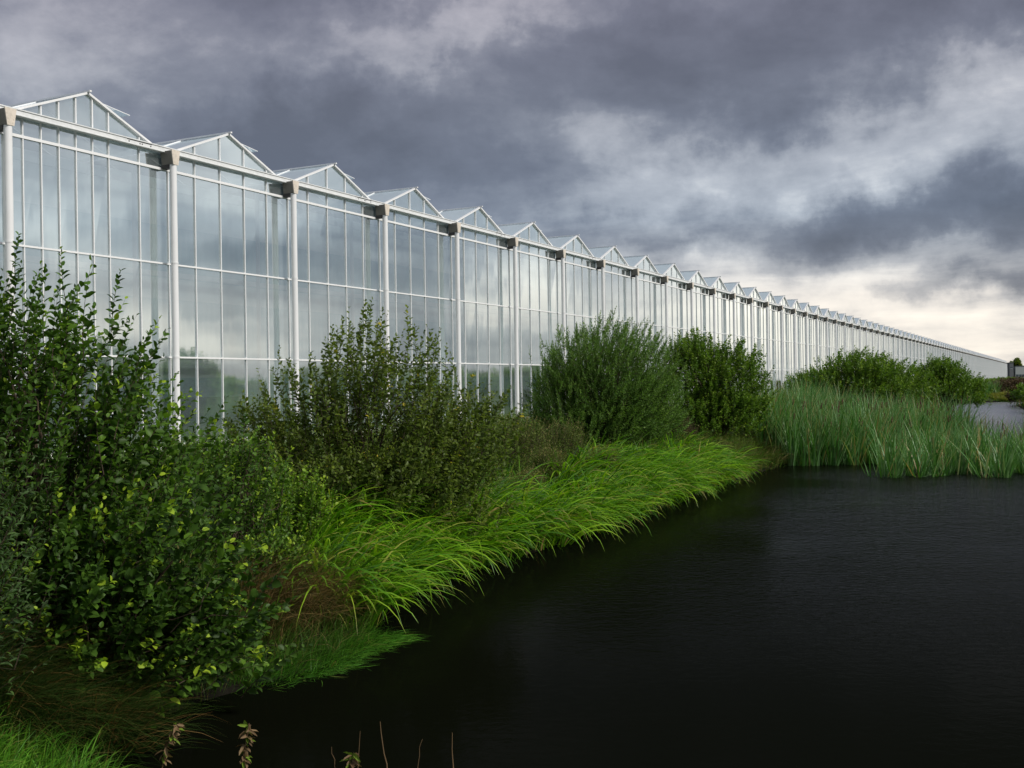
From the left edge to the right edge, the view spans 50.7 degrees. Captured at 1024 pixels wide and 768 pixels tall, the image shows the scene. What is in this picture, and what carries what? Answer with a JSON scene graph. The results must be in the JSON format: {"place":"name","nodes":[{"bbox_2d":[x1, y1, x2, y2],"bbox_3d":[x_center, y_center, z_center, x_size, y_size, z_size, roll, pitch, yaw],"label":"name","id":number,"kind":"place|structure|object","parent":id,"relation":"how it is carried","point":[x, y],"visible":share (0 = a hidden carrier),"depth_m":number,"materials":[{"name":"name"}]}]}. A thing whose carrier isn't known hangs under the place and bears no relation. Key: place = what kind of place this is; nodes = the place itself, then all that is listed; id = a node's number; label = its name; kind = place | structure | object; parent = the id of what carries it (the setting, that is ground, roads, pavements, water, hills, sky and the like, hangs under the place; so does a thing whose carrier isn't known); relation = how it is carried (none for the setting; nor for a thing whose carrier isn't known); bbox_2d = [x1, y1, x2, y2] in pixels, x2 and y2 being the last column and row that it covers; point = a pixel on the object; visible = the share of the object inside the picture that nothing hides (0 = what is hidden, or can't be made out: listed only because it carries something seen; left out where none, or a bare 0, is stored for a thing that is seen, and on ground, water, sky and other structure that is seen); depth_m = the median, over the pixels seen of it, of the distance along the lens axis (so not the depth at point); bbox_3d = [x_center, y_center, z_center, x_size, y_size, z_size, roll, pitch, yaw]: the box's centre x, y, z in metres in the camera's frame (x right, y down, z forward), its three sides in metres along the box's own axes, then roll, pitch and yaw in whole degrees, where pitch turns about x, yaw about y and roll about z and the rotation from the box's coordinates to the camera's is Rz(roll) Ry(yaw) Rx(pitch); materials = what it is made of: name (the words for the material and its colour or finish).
{"place":"outdoors","nodes":[
{"label":"outdoors","id":0,"kind":"place"},
{"bbox_2d":[340,752,361,767],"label":"dry weed","id":1,"kind":"object","parent":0,"point":[354,758],"visible":1,"depth_m":7.08,"materials":[{"name":"brown plant"}]},
{"bbox_2d":[452,733,453,767],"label":"bare stem","id":2,"kind":"object","parent":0,"point":[452,751],"visible":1,"depth_m":7.15,"materials":[{"name":"brown plant"}]},
{"bbox_2d":[0,0,1023,364],"label":"sky","id":3,"kind":"structure","parent":0,"point":[862,159],"materials":[{"name":"grey"}]},
{"bbox_2d":[2,390,1023,766],"bbox_3d":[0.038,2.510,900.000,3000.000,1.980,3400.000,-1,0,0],"label":"ground","id":4,"kind":"structure","parent":0,"point":[232,688],"depth_m":10.10,"materials":[{"name":"soil"}]},
{"bbox_2d":[0,402,89,696],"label":"grey willow","id":5,"kind":"object","parent":4,"relation":"on","point":[6,551],"visible":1,"depth_m":6.83,"materials":[{"name":"green plant"}]},
{"bbox_2d":[0,699,140,767],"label":"lush grass","id":6,"kind":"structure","parent":4,"relation":"on","point":[15,762],"depth_m":6.89,"materials":[{"name":"green plant"}]},
{"bbox_2d":[0,587,233,766],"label":"dark rush","id":7,"kind":"object","parent":4,"relation":"on","point":[34,686],"visible":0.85,"depth_m":7.55,"materials":[{"name":"green plant"}]},
{"bbox_2d":[0,231,263,637],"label":"goat willow","id":8,"kind":"object","parent":4,"relation":"on","point":[103,431],"visible":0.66,"depth_m":8.72,"materials":[{"name":"green plant"}]},
{"bbox_2d":[0,463,312,727],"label":"goat willow","id":9,"kind":"object","parent":4,"relation":"on","point":[184,623],"visible":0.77,"depth_m":8.11,"materials":[{"name":"green plant"}]},
{"bbox_2d":[0,533,402,767],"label":"bank grass","id":10,"kind":"structure","parent":4,"relation":"on","point":[334,626],"depth_m":10.05,"materials":[{"name":"green plant"}]},
{"bbox_2d":[168,411,294,564],"bbox_3d":[-3.163,1.259,12.315,1.506,1.889,1.374,-1,0,38],"label":"weed clump","id":11,"kind":"object","parent":4,"relation":"on","point":[264,515],"visible":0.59,"depth_m":12.24,"materials":[{"name":"green plant"}]},
{"bbox_2d":[223,523,323,614],"bbox_3d":[-2.480,2.025,11.264,1.047,1.118,0.938,-1,0,-25],"label":"weed clump","id":12,"kind":"object","parent":4,"relation":"on","point":[285,540],"visible":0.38,"depth_m":11.16,"materials":[{"name":"green plant"}]},
{"bbox_2d":[239,458,349,548],"bbox_3d":[-2.763,1.630,13.301,1.347,1.414,1.361,-1,0,16],"label":"weed clump","id":13,"kind":"object","parent":4,"relation":"on","point":[316,509],"visible":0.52,"depth_m":13.16,"materials":[{"name":"green plant"}]},
{"bbox_2d":[194,527,396,648],"bbox_3d":[-2.169,1.998,10.830,2.110,1.232,2.733,-1,0,33],"label":"dead rush","id":14,"kind":"object","parent":4,"relation":"on","point":[310,599],"visible":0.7,"depth_m":10.75,"materials":[{"name":"plant"}]},
{"bbox_2d":[218,619,429,692],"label":"fine grass","id":15,"kind":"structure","parent":4,"relation":"on","point":[361,645],"depth_m":10.20,"materials":[{"name":"green plant"}]},
{"bbox_2d":[207,297,532,558],"bbox_3d":[-2.086,0.656,15.469,4.680,3.854,2.966,-1,0,8],"label":"sallow bush","id":16,"kind":"object","parent":4,"relation":"on","point":[460,465],"visible":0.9,"depth_m":15.26,"materials":[{"name":"green plant"}]},
{"bbox_2d":[1,407,768,663],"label":"rough grass","id":17,"kind":"structure","parent":4,"relation":"on","point":[260,468],"depth_m":23.44,"materials":[{"name":"green plant"}]},
{"bbox_2d":[229,430,773,634],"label":"sedge bank","id":18,"kind":"structure","parent":4,"relation":"on","point":[419,561],"depth_m":15.79,"materials":[{"name":"green plant"}]},
{"bbox_2d":[226,426,744,573],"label":"sedge tufts","id":19,"kind":"object","parent":18,"relation":"on","point":[520,469],"visible":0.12,"depth_m":20.04,"materials":[{"name":"green plant"}]},
{"bbox_2d":[0,90,1006,457],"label":"greenhouse","id":20,"kind":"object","parent":4,"relation":"on","point":[234,256],"visible":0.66,"depth_m":31.77,"materials":[{"name":"clear glass"}]},
{"bbox_2d":[470,408,560,476],"bbox_3d":[0.017,1.277,21.397,1.941,1.622,2.104,-1,0,0],"label":"weed clump","id":21,"kind":"object","parent":4,"relation":"on","point":[528,434],"visible":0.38,"depth_m":21.45,"materials":[{"name":"green plant"}]},
{"bbox_2d":[503,462,549,499],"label":"weed clump","id":22,"kind":"object","parent":4,"relation":"on","point":[521,477],"visible":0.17,"depth_m":18.92,"materials":[{"name":"green plant"}]},
{"bbox_2d":[513,439,571,490],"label":"weed clump","id":23,"kind":"object","parent":4,"relation":"on","point":[539,459],"visible":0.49,"depth_m":20.38,"materials":[{"name":"green plant"}]},
{"bbox_2d":[525,411,595,466],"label":"weed clump","id":24,"kind":"object","parent":4,"relation":"on","point":[569,439],"visible":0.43,"depth_m":23.52,"materials":[{"name":"green plant"}]},
{"bbox_2d":[574,441,626,475],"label":"weed clump","id":25,"kind":"object","parent":4,"relation":"on","point":[612,455],"visible":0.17,"depth_m":21.96,"materials":[{"name":"green plant"}]},
{"bbox_2d":[519,305,696,448],"bbox_3d":[2.543,-0.062,28.965,4.898,4.134,4.319,-1,0,0],"label":"willow bush","id":26,"kind":"object","parent":4,"relation":"on","point":[625,402],"visible":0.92,"depth_m":28.14,"materials":[{"name":"green plant"}]},
{"bbox_2d":[667,416,699,444],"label":"weed clump","id":27,"kind":"object","parent":4,"relation":"on","point":[688,429],"visible":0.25,"depth_m":30.34,"materials":[{"name":"green plant"}]},
{"bbox_2d":[681,442,702,455],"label":"weed clump","id":28,"kind":"object","parent":4,"relation":"on","point":[692,445],"visible":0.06,"depth_m":27.15,"materials":[{"name":"green plant"}]},
{"bbox_2d":[659,327,781,439],"bbox_3d":[6.287,0.117,32.710,3.927,3.835,3.013,-1,0,0],"label":"alder bush","id":29,"kind":"object","parent":4,"relation":"on","point":[714,399],"visible":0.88,"depth_m":32.39,"materials":[{"name":"green plant"}]},
{"bbox_2d":[704,437,739,456],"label":"weed clump","id":30,"kind":"object","parent":4,"relation":"on","point":[725,443],"visible":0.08,"depth_m":29.50,"materials":[{"name":"green plant"}]},
{"bbox_2d":[666,423,798,476],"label":"waterside grass","id":31,"kind":"structure","parent":4,"relation":"on","point":[767,455],"depth_m":31.78,"materials":[{"name":"green plant"}]},
{"bbox_2d":[714,434,757,458],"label":"weed clump","id":32,"kind":"object","parent":4,"relation":"on","point":[734,443],"visible":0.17,"depth_m":30.86,"materials":[{"name":"green plant"}]},
{"bbox_2d":[744,422,786,450],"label":"weed clump","id":33,"kind":"object","parent":4,"relation":"on","point":[767,435],"visible":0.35,"depth_m":33.27,"materials":[{"name":"green plant"}]},
{"bbox_2d":[686,386,1023,409],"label":"rough grass","id":34,"kind":"structure","parent":4,"relation":"on","point":[1021,402],"depth_m":97.06,"materials":[{"name":"green plant"}]},
{"bbox_2d":[783,345,942,412],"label":"rounded bush","id":35,"kind":"object","parent":4,"relation":"on","point":[877,372],"visible":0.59,"depth_m":45.50,"materials":[{"name":"green plant"}]},
{"bbox_2d":[909,352,993,411],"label":"rounded bush","id":36,"kind":"object","parent":4,"relation":"on","point":[959,382],"visible":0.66,"depth_m":63.61,"materials":[{"name":"green plant"}]},
{"bbox_2d":[988,391,1012,401],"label":"marsh plants","id":37,"kind":"object","parent":4,"relation":"on","point":[995,395],"visible":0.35,"depth_m":111.66,"materials":[{"name":"green plant"}]},
{"bbox_2d":[987,376,1023,391],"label":"bank bush","id":38,"kind":"object","parent":4,"relation":"on","point":[1009,382],"visible":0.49,"depth_m":115.99,"materials":[{"name":"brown plant"}]},
{"bbox_2d":[1004,383,1023,403],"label":"bank bush","id":39,"kind":"object","parent":4,"relation":"on","point":[1013,387],"visible":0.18,"depth_m":96.82,"materials":[{"name":"green plant"}]},
{"bbox_2d":[1009,382,1023,400],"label":"bank bush","id":40,"kind":"object","parent":4,"relation":"on","point":[1017,393],"visible":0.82,"depth_m":89.21,"materials":[{"name":"green plant"}]},
{"bbox_2d":[1010,357,1023,365],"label":"tree","id":41,"kind":"object","parent":4,"relation":"on","point":[1017,361],"visible":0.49,"depth_m":572.63,"materials":[{"name":"green plant"}]},
{"bbox_2d":[89,402,1023,767],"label":"pond water","id":42,"kind":"structure","parent":0,"point":[819,616],"depth_m":10.34,"materials":[{"name":"black liquid"}]},
{"bbox_2d":[155,722,183,767],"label":"dry weed","id":43,"kind":"object","parent":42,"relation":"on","point":[173,734],"visible":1,"depth_m":7.09,"materials":[{"name":"plant"}]},
{"bbox_2d":[236,720,257,767],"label":"dry weed","id":44,"kind":"object","parent":42,"relation":"in","point":[245,750],"visible":1,"depth_m":7.05,"materials":[{"name":"brown plant"}]},
{"bbox_2d":[380,722,387,767],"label":"bare stem","id":45,"kind":"object","parent":42,"relation":"in","point":[383,747],"visible":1,"depth_m":7.15,"materials":[{"name":"brown plant"}]},
{"bbox_2d":[747,367,993,465],"bbox_3d":[11.834,1.008,36.883,8.029,3.444,12.826,-1,0,33],"label":"cattail bed","id":46,"kind":"object","parent":42,"relation":"in","point":[827,429],"visible":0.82,"depth_m":33.68,"materials":[{"name":"green plant"}]},
{"bbox_2d":[856,411,1023,477],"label":"cattail bed","id":47,"kind":"object","parent":42,"relation":"in","point":[987,453],"visible":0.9,"depth_m":28.97,"materials":[{"name":"green plant"}]},
{"bbox_2d":[979,375,1005,396],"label":"cattail bed","id":48,"kind":"object","parent":42,"relation":"on","point":[991,386],"visible":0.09,"depth_m":112.97,"materials":[{"name":"green plant"}]},
{"bbox_2d":[1007,362,1013,376],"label":"farm building","id":49,"kind":"structure","parent":0,"point":[1010,370],"depth_m":541.00,"materials":[{"name":"grey metal"}]},
{"bbox_2d":[1013,366,1023,377],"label":"farm building","id":50,"kind":"structure","parent":0,"point":[1018,371],"depth_m":541.00,"materials":[{"name":"grey metal"}]}
]}

